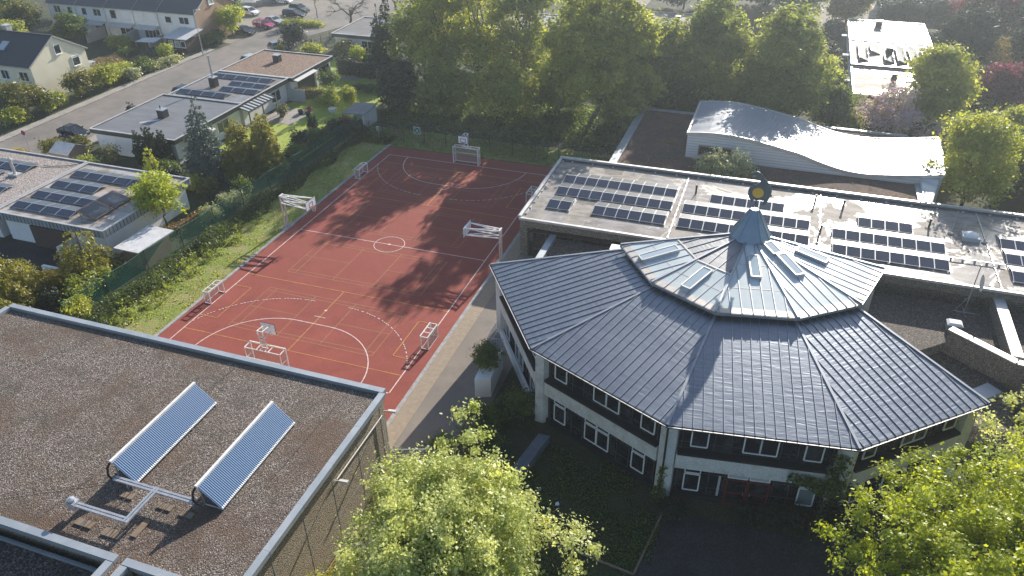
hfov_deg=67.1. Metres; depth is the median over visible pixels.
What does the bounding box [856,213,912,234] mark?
solar row
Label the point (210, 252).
weeds
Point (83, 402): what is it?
sports hall
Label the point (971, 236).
skylight dome
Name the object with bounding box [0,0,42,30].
garden tree
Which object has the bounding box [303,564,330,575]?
wall climber
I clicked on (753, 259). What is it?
roof window
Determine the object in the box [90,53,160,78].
dry grass
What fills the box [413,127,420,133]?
assembly sign
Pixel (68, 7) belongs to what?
window
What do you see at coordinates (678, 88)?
tree
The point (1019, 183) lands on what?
edge tree
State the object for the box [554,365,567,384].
window
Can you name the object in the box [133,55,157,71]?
street shrub
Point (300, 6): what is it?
parked car
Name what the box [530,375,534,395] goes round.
window
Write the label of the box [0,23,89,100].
gabled house
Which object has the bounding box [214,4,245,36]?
round yellow tree
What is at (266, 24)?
parked car
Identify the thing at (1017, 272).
solar row
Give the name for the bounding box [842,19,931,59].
flat roof bungalow
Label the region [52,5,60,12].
window
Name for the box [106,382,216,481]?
solar collector
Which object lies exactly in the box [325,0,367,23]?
bare tree
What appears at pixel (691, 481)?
window
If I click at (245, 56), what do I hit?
parked car
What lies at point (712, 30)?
round tree
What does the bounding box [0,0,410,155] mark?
road
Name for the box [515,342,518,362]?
window
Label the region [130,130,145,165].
dark thuja
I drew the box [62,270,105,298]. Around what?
garden shrub
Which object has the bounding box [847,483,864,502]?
window
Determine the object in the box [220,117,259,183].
golden thuja
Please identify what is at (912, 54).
solar row
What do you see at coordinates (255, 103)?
pergola
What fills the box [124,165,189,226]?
young tree
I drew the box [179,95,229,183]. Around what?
blue spruce
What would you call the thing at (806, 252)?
roof window
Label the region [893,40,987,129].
sunlit tree
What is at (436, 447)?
shade shrub
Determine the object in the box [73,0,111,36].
terraced house
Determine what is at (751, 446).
window
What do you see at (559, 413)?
window
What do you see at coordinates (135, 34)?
garden wall
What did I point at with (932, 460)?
window
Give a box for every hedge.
[164,205,209,237]
[253,121,370,208]
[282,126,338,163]
[293,86,324,102]
[335,56,377,78]
[876,0,959,17]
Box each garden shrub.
[6,147,28,151]
[33,136,67,155]
[57,293,97,317]
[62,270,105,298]
[64,134,94,151]
[73,149,102,162]
[80,265,117,287]
[95,141,125,164]
[148,158,180,173]
[153,166,181,175]
[179,170,202,192]
[193,175,220,199]
[195,201,224,226]
[215,187,246,208]
[224,171,253,198]
[280,140,308,160]
[285,127,311,145]
[304,127,330,143]
[322,115,343,135]
[331,115,357,133]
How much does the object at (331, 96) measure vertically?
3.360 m
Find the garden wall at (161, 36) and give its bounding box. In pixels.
[148,34,164,47]
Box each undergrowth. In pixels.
[79,125,367,325]
[352,100,627,164]
[355,115,613,160]
[377,86,629,151]
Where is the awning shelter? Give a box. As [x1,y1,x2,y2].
[135,37,162,55]
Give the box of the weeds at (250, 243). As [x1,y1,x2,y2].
[136,137,388,329]
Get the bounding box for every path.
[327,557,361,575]
[340,255,535,563]
[387,236,519,449]
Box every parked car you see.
[56,123,89,137]
[171,84,186,91]
[234,25,255,35]
[240,53,251,59]
[241,6,260,15]
[252,18,274,28]
[263,15,283,24]
[267,40,291,49]
[273,0,292,3]
[282,8,305,17]
[288,2,309,12]
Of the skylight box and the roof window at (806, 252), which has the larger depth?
the skylight box
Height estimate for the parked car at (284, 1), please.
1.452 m
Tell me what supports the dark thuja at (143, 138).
on the ground at (522, 434)
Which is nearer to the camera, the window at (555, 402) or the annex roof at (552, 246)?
the window at (555, 402)
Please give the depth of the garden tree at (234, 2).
150.60 m
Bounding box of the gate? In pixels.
[391,445,430,468]
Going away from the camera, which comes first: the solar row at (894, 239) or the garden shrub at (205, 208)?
the solar row at (894, 239)
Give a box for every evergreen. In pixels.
[931,0,1008,63]
[996,24,1023,66]
[1006,0,1023,46]
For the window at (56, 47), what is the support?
in the gabled house at (45, 61)
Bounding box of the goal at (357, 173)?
[354,162,367,178]
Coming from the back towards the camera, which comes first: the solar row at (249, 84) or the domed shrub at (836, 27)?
the domed shrub at (836, 27)
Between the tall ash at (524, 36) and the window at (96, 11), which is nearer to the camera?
the tall ash at (524, 36)
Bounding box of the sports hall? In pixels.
[0,303,391,575]
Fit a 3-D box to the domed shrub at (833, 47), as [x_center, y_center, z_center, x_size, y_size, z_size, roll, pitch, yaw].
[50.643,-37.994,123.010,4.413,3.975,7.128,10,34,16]
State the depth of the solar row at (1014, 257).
64.06 m
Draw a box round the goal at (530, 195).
[526,186,536,203]
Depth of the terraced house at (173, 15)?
134.79 m
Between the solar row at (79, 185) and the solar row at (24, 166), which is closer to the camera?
the solar row at (79, 185)
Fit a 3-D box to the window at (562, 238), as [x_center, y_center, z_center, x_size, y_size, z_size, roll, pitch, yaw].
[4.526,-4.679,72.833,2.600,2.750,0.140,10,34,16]
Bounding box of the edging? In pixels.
[575,512,662,574]
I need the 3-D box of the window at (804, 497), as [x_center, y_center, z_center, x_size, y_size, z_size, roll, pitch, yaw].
[17.617,12.571,46.380,0.997,1.445,0.075,6,33,10]
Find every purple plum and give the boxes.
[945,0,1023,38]
[972,57,1023,109]
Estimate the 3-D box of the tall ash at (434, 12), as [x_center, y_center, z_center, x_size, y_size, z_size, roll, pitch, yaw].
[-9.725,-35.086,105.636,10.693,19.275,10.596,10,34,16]
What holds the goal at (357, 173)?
on the court surface
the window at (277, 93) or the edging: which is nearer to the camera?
the edging
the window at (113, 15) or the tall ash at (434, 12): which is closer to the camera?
the tall ash at (434, 12)
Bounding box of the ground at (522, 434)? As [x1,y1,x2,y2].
[0,0,1023,575]
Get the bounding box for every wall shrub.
[759,500,816,537]
[818,499,866,535]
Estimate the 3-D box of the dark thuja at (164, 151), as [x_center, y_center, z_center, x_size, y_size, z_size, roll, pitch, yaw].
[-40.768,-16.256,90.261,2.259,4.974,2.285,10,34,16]
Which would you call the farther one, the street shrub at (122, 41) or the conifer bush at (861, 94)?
the street shrub at (122, 41)
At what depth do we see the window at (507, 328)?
61.00 m
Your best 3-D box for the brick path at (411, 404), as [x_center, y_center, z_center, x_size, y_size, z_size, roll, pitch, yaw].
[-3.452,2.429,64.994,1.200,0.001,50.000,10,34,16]
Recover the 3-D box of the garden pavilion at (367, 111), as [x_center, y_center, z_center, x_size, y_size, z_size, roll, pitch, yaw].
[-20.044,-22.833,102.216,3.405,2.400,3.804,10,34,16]
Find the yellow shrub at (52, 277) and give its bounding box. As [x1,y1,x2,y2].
[37,267,68,290]
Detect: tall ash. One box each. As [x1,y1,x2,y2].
[379,0,448,80]
[399,0,472,67]
[437,0,519,73]
[481,0,560,92]
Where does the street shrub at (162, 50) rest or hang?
on the ground at (522, 434)
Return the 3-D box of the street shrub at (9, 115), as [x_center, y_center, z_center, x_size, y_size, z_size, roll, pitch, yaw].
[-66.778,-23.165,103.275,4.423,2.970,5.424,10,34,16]
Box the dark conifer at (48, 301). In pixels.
[32,286,67,314]
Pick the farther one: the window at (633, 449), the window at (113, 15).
the window at (113, 15)
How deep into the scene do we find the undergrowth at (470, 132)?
99.08 m
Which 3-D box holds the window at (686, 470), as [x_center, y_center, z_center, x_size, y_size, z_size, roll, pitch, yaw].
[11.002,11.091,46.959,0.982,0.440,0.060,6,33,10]
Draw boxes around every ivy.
[649,466,667,502]
[786,454,859,523]
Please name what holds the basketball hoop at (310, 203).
on the lawn at (150, 327)
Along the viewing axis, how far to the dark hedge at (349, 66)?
118.98 m
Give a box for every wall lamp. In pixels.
[334,479,348,483]
[383,409,396,412]
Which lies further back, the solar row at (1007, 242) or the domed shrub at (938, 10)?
the domed shrub at (938, 10)
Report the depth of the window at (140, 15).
136.47 m
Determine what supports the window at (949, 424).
in the school pavilion at (750, 357)
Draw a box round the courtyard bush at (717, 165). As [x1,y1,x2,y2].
[688,146,759,179]
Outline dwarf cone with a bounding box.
[306,115,318,128]
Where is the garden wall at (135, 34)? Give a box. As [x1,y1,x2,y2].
[124,29,139,42]
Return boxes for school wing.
[518,156,1023,314]
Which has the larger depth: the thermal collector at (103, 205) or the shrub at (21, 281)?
the thermal collector at (103, 205)
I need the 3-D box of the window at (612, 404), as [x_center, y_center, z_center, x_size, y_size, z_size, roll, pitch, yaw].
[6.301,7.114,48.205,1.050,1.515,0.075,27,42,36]
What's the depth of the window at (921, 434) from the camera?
46.06 m
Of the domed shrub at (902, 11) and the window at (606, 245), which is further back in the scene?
the domed shrub at (902, 11)
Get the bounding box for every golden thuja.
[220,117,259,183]
[247,113,290,178]
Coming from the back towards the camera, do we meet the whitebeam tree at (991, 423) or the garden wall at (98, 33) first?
the garden wall at (98, 33)
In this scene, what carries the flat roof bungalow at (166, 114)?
on the ground at (522, 434)
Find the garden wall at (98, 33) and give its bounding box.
[85,25,106,42]
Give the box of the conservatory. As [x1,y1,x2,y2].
[163,27,204,52]
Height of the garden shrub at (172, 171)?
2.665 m
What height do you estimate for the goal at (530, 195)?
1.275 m
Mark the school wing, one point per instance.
(540, 223)
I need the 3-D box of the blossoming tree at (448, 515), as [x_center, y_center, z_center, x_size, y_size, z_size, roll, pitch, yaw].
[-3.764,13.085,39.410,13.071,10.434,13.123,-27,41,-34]
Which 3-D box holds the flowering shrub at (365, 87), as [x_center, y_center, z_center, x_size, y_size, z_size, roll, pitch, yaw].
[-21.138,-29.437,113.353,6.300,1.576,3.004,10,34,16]
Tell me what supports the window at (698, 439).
in the school pavilion at (750, 357)
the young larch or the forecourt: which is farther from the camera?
the young larch
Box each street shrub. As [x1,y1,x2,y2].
[0,76,56,112]
[0,104,33,126]
[33,89,69,113]
[57,66,103,96]
[84,61,119,88]
[103,62,126,82]
[104,31,134,49]
[111,60,135,69]
[114,45,140,57]
[123,67,145,79]
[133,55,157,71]
[148,53,185,71]
[153,42,177,57]
[203,27,227,44]
[277,21,311,47]
[278,16,325,27]
[296,41,327,53]
[329,37,355,57]
[348,43,367,61]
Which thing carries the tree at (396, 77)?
on the ground at (522, 434)
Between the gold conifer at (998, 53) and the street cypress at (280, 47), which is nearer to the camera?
the gold conifer at (998, 53)
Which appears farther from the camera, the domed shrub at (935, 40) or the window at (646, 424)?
the domed shrub at (935, 40)
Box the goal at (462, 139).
[452,133,480,165]
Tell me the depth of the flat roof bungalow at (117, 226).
75.22 m
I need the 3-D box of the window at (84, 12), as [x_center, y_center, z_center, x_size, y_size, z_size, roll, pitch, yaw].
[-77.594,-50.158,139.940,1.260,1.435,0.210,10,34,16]
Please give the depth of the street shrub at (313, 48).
130.28 m
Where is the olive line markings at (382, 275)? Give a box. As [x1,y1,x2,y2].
[228,169,509,355]
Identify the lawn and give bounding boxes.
[97,126,611,334]
[217,57,387,160]
[515,441,661,575]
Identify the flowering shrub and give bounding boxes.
[275,102,290,117]
[312,92,338,103]
[350,82,385,92]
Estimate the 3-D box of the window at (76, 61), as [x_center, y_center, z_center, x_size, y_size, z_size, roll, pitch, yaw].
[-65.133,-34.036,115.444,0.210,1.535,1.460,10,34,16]
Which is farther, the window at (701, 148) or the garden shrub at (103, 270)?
the window at (701, 148)
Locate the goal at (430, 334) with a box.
[420,322,437,349]
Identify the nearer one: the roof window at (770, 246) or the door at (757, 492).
the door at (757, 492)
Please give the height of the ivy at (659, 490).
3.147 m
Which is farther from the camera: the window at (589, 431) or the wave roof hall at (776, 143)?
the wave roof hall at (776, 143)
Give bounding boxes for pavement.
[0,39,305,145]
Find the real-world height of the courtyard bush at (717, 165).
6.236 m
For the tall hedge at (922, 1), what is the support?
on the ground at (522, 434)
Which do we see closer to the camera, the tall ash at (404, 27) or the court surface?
the court surface
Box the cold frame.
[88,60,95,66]
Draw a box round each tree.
[0,0,18,19]
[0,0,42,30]
[0,19,29,31]
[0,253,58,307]
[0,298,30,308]
[45,9,92,42]
[53,10,65,23]
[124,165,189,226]
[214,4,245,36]
[232,0,244,9]
[324,397,607,575]
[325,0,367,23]
[369,4,381,64]
[371,57,425,115]
[374,0,405,69]
[377,40,400,85]
[403,54,473,116]
[457,25,530,71]
[462,54,547,120]
[528,59,596,115]
[530,0,669,125]
[594,70,650,132]
[636,12,696,109]
[646,70,728,111]
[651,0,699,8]
[670,0,767,103]
[726,0,848,126]
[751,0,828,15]
[806,74,859,127]
[810,405,1023,575]
[822,0,879,25]
[848,73,929,135]
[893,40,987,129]
[913,122,954,155]
[917,106,1023,209]
[972,384,1023,483]
[988,102,1023,132]
[996,128,1023,194]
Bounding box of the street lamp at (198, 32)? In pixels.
[193,9,203,55]
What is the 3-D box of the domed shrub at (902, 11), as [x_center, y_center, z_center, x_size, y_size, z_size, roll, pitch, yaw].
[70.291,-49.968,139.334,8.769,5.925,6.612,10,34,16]
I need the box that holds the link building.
[868,291,1023,449]
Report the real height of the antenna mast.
4.400 m
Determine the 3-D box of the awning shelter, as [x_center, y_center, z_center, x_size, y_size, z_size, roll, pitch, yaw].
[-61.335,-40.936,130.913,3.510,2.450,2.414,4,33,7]
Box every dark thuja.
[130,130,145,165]
[139,127,154,163]
[144,127,161,160]
[155,130,175,163]
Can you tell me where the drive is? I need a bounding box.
[219,0,878,43]
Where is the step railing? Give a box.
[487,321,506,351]
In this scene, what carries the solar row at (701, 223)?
on the school wing
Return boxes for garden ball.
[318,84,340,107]
[338,84,358,106]
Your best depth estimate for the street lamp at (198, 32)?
128.39 m
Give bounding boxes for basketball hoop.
[279,193,315,230]
[462,220,508,261]
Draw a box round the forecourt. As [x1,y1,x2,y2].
[635,514,941,575]
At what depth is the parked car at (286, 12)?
151.13 m
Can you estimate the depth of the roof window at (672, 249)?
55.76 m
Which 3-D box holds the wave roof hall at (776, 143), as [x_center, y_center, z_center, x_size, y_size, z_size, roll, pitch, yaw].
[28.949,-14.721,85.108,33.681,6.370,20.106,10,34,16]
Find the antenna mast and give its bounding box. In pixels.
[953,265,990,317]
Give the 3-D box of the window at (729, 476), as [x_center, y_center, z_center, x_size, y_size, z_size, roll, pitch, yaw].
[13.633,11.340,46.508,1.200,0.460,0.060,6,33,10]
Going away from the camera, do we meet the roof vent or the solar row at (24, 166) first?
the roof vent
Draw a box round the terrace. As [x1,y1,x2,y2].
[0,237,103,306]
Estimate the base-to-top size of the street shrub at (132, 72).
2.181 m
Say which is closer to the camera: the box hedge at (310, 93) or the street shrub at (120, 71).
the box hedge at (310, 93)
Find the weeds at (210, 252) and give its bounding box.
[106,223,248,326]
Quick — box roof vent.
[609,244,619,249]
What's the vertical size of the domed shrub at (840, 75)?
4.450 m
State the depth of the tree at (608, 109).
95.79 m
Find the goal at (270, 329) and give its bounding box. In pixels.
[244,322,288,365]
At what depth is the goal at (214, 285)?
67.43 m
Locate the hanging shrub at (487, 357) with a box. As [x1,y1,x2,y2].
[466,338,505,374]
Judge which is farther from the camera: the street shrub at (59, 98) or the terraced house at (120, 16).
the terraced house at (120, 16)
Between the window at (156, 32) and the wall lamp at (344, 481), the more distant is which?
the window at (156, 32)
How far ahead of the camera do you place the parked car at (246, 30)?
140.71 m
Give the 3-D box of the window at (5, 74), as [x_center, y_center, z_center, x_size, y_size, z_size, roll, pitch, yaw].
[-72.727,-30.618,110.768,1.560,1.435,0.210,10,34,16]
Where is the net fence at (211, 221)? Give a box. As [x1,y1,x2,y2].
[60,100,385,317]
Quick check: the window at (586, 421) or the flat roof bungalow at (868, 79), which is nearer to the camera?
the window at (586, 421)
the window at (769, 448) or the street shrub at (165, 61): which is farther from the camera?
the street shrub at (165, 61)
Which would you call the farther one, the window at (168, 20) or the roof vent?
the window at (168, 20)
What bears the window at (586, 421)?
in the school pavilion at (750, 357)
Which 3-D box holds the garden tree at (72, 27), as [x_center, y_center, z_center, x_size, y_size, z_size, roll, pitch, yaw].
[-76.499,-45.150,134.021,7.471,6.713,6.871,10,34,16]
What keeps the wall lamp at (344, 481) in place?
attached to the sports hall
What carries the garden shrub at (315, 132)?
on the garden lawn at (322, 114)
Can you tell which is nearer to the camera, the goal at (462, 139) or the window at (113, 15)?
the goal at (462, 139)
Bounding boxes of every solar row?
[0,158,39,171]
[0,169,9,175]
[0,182,16,194]
[10,198,80,218]
[30,188,98,205]
[50,178,107,193]
[70,168,147,186]
[176,88,233,98]
[213,72,276,82]
[218,86,262,93]
[227,80,271,88]
[545,195,576,211]
[554,183,675,211]
[562,172,679,197]
[590,202,668,225]
[676,213,809,245]
[681,200,809,230]
[709,191,784,212]
[831,224,945,254]
[831,239,949,272]
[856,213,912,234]
[857,41,868,60]
[869,42,879,53]
[883,53,894,63]
[887,26,926,30]
[887,30,927,34]
[888,33,929,38]
[889,37,931,42]
[894,44,907,64]
[906,45,917,63]
[995,234,1023,250]
[1001,248,1023,265]
[1007,265,1023,283]
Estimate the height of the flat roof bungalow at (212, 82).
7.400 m
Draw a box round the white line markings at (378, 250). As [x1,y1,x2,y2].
[170,154,546,393]
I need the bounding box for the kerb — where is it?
[154,144,519,426]
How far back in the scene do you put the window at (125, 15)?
137.46 m
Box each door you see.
[721,478,748,505]
[744,481,770,508]
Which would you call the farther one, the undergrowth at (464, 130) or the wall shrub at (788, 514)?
the undergrowth at (464, 130)
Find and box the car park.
[237,0,358,27]
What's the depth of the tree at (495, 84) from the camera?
100.16 m
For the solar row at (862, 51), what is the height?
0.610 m
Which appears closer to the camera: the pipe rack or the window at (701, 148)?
the pipe rack
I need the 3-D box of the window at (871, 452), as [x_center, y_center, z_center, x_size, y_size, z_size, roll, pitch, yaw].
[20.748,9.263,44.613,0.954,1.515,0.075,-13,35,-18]
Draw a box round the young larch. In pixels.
[142,143,158,170]
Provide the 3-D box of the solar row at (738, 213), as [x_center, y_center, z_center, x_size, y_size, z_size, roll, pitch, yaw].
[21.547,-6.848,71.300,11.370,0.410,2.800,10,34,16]
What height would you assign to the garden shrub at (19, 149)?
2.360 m
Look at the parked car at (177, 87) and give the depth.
111.75 m
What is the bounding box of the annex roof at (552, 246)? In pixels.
[536,234,609,257]
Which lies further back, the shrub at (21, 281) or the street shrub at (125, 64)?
the street shrub at (125, 64)
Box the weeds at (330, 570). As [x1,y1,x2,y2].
[326,466,393,575]
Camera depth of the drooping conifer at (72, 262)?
69.37 m
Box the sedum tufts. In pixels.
[621,110,911,198]
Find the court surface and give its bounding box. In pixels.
[158,146,552,421]
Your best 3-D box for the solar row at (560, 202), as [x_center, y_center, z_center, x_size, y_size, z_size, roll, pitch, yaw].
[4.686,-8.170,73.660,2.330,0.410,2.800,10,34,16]
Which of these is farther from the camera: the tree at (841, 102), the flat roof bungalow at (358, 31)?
the flat roof bungalow at (358, 31)
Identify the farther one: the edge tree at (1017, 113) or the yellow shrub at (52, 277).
the edge tree at (1017, 113)
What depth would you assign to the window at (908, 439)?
45.74 m
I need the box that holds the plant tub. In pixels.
[328,107,335,112]
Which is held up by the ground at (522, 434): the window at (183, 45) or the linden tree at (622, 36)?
the linden tree at (622, 36)
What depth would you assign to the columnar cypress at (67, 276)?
67.86 m
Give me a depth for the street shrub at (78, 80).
111.61 m
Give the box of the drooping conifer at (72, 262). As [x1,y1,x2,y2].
[54,228,123,294]
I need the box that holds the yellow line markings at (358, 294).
[184,161,536,375]
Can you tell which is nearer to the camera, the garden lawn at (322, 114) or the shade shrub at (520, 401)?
the shade shrub at (520, 401)
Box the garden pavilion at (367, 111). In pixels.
[341,102,377,127]
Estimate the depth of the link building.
57.48 m
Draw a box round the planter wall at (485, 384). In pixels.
[474,350,502,396]
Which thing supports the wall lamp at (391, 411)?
attached to the sports hall
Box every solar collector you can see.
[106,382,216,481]
[191,401,294,509]
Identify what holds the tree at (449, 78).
on the ground at (522, 434)
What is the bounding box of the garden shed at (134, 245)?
[113,225,173,269]
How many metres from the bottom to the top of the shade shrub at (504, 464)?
1.897 m
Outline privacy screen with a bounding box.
[286,88,306,102]
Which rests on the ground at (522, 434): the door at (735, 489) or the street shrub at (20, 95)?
the street shrub at (20, 95)
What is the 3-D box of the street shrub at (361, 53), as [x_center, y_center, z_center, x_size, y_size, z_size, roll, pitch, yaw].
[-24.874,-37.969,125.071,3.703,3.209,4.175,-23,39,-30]
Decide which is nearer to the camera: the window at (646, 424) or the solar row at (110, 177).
the window at (646, 424)
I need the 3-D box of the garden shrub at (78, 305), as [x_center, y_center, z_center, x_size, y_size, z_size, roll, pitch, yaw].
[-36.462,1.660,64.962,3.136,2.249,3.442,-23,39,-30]
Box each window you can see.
[0,41,8,49]
[0,69,11,79]
[18,71,30,82]
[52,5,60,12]
[52,43,61,54]
[66,6,73,13]
[71,54,81,66]
[80,7,87,15]
[92,8,101,16]
[109,9,116,18]
[119,10,131,20]
[120,27,134,33]
[137,12,144,20]
[144,29,159,37]
[146,13,156,22]
[164,14,172,23]
[174,41,180,47]
[178,15,189,24]
[180,41,185,48]
[216,117,228,134]
[270,88,282,104]
[318,62,329,82]
[340,38,352,43]
[361,40,372,53]
[506,323,509,341]
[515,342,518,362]
[519,351,523,371]
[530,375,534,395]
[532,228,544,247]
[547,231,573,240]
[553,403,565,425]
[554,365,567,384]
[554,400,565,408]
[575,235,600,244]
[584,422,596,444]
[585,419,596,427]
[593,387,606,406]
[595,429,608,451]
[597,426,608,435]
[602,239,624,246]
[605,395,619,414]
[630,450,644,473]
[632,447,644,456]
[638,244,679,261]
[640,414,655,434]
[681,266,712,290]
[682,472,700,490]
[684,469,700,473]
[690,431,709,448]
[697,145,732,158]
[728,475,748,479]
[742,438,763,454]
[747,254,761,278]
[749,478,770,482]
[759,440,780,456]
[762,241,782,255]
[776,252,804,276]
[794,245,829,264]
[794,487,814,506]
[803,446,825,462]
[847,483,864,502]
[861,446,877,459]
[878,471,895,490]
[890,467,906,487]
[900,432,916,445]
[913,428,927,441]
[923,457,935,472]
[942,418,957,430]
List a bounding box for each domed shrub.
[820,14,847,39]
[823,36,844,60]
[828,65,848,86]
[876,0,927,22]
[922,0,958,30]
[930,32,950,47]
[952,51,986,77]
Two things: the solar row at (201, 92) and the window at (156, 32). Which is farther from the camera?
the window at (156, 32)
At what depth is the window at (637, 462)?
48.92 m
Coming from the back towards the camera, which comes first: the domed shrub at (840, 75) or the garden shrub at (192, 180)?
the domed shrub at (840, 75)
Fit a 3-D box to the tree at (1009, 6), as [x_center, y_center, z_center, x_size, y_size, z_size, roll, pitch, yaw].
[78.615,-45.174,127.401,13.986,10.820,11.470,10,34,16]
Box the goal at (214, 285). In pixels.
[202,280,225,303]
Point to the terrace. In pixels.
(34, 254)
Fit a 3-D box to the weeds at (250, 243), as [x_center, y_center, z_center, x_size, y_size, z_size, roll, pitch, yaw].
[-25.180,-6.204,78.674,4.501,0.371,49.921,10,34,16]
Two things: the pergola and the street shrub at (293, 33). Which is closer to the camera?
the pergola
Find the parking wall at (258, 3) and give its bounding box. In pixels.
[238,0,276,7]
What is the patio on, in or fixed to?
on the garden lawn at (322, 114)
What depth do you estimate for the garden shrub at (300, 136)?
94.09 m
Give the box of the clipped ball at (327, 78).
[315,67,339,86]
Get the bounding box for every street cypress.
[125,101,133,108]
[276,39,284,50]
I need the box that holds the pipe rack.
[65,475,195,539]
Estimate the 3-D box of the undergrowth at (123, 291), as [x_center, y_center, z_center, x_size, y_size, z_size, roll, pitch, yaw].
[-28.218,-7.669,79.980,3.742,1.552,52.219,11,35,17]
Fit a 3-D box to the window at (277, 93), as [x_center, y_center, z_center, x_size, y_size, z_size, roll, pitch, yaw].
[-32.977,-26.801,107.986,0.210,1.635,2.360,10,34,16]
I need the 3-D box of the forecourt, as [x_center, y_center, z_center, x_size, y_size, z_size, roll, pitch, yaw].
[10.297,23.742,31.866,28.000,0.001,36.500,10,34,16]
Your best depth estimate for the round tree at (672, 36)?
97.64 m
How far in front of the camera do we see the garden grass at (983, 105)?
106.42 m
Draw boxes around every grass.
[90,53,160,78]
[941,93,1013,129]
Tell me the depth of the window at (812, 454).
44.49 m
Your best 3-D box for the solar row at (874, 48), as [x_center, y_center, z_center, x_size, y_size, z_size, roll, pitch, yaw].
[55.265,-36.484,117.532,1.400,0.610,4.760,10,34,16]
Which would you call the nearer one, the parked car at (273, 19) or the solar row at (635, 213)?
the solar row at (635, 213)
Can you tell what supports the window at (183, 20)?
in the terraced house at (173, 15)
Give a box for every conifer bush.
[833,102,865,129]
[850,90,868,116]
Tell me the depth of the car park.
157.63 m
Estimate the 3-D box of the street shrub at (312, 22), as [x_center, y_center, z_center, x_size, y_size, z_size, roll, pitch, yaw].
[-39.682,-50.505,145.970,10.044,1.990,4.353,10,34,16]
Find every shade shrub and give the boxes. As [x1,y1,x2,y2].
[419,428,462,459]
[453,420,510,459]
[454,398,505,428]
[479,449,523,482]
[491,381,536,426]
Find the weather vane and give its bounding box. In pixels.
[748,171,771,208]
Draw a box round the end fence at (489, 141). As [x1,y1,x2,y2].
[361,120,614,160]
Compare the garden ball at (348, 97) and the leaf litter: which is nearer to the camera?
the leaf litter
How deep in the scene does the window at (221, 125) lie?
98.33 m
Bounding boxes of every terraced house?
[45,0,82,32]
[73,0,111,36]
[102,0,136,35]
[131,0,162,38]
[154,0,235,43]
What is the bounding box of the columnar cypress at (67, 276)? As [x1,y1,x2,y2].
[63,273,72,291]
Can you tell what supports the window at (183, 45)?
in the conservatory
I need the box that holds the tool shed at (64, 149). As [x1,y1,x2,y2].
[48,141,86,158]
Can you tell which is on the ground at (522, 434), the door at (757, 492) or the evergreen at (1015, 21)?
the evergreen at (1015, 21)
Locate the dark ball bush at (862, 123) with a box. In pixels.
[854,112,865,129]
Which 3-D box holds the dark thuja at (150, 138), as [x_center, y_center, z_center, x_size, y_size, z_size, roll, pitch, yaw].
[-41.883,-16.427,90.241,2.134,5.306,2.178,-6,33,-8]
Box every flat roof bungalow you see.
[0,148,87,236]
[0,162,190,275]
[88,94,242,163]
[169,55,288,124]
[220,49,332,95]
[331,16,406,54]
[489,13,578,42]
[650,11,693,38]
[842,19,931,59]
[842,39,931,85]
[844,65,943,123]
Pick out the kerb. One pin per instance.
(405, 397)
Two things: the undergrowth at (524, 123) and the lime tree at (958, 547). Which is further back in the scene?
the undergrowth at (524, 123)
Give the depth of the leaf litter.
95.54 m
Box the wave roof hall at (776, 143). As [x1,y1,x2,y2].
[609,100,945,202]
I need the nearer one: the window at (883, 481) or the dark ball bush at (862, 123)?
the window at (883, 481)
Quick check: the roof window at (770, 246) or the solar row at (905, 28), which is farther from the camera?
the solar row at (905, 28)
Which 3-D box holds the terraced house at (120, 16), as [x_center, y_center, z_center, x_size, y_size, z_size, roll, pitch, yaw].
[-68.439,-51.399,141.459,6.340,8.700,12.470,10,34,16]
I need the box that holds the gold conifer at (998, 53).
[983,33,1014,75]
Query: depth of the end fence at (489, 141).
93.88 m
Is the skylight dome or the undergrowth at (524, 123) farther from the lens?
the undergrowth at (524, 123)
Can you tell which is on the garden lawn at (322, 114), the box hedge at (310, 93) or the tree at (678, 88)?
the box hedge at (310, 93)
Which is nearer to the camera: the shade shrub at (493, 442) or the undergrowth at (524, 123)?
the shade shrub at (493, 442)
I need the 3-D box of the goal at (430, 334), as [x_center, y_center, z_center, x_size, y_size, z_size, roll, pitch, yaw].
[-6.620,3.845,61.730,0.688,1.275,1.975,10,34,16]
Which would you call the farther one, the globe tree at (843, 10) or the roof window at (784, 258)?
the globe tree at (843, 10)
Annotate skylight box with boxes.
[945,318,963,330]
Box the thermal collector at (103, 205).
[76,190,130,219]
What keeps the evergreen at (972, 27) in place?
on the ground at (522, 434)
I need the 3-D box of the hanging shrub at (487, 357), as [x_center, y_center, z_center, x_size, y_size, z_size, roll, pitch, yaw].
[-1.944,5.037,56.851,2.962,2.091,3.148,-22,39,-30]
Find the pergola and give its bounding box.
[239,93,278,128]
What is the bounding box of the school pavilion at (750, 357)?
[489,207,990,518]
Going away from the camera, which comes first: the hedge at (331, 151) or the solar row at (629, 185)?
the solar row at (629, 185)
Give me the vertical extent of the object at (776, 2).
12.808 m
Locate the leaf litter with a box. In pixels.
[361,127,609,166]
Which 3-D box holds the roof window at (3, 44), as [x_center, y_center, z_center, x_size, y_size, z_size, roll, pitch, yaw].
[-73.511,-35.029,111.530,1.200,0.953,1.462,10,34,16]
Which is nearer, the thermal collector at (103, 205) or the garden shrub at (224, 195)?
the thermal collector at (103, 205)
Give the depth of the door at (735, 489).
47.11 m
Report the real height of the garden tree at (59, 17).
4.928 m
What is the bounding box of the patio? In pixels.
[261,76,360,124]
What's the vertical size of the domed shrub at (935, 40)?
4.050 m
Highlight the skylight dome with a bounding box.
[960,231,980,242]
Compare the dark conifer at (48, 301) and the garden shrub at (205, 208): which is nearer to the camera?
the dark conifer at (48, 301)

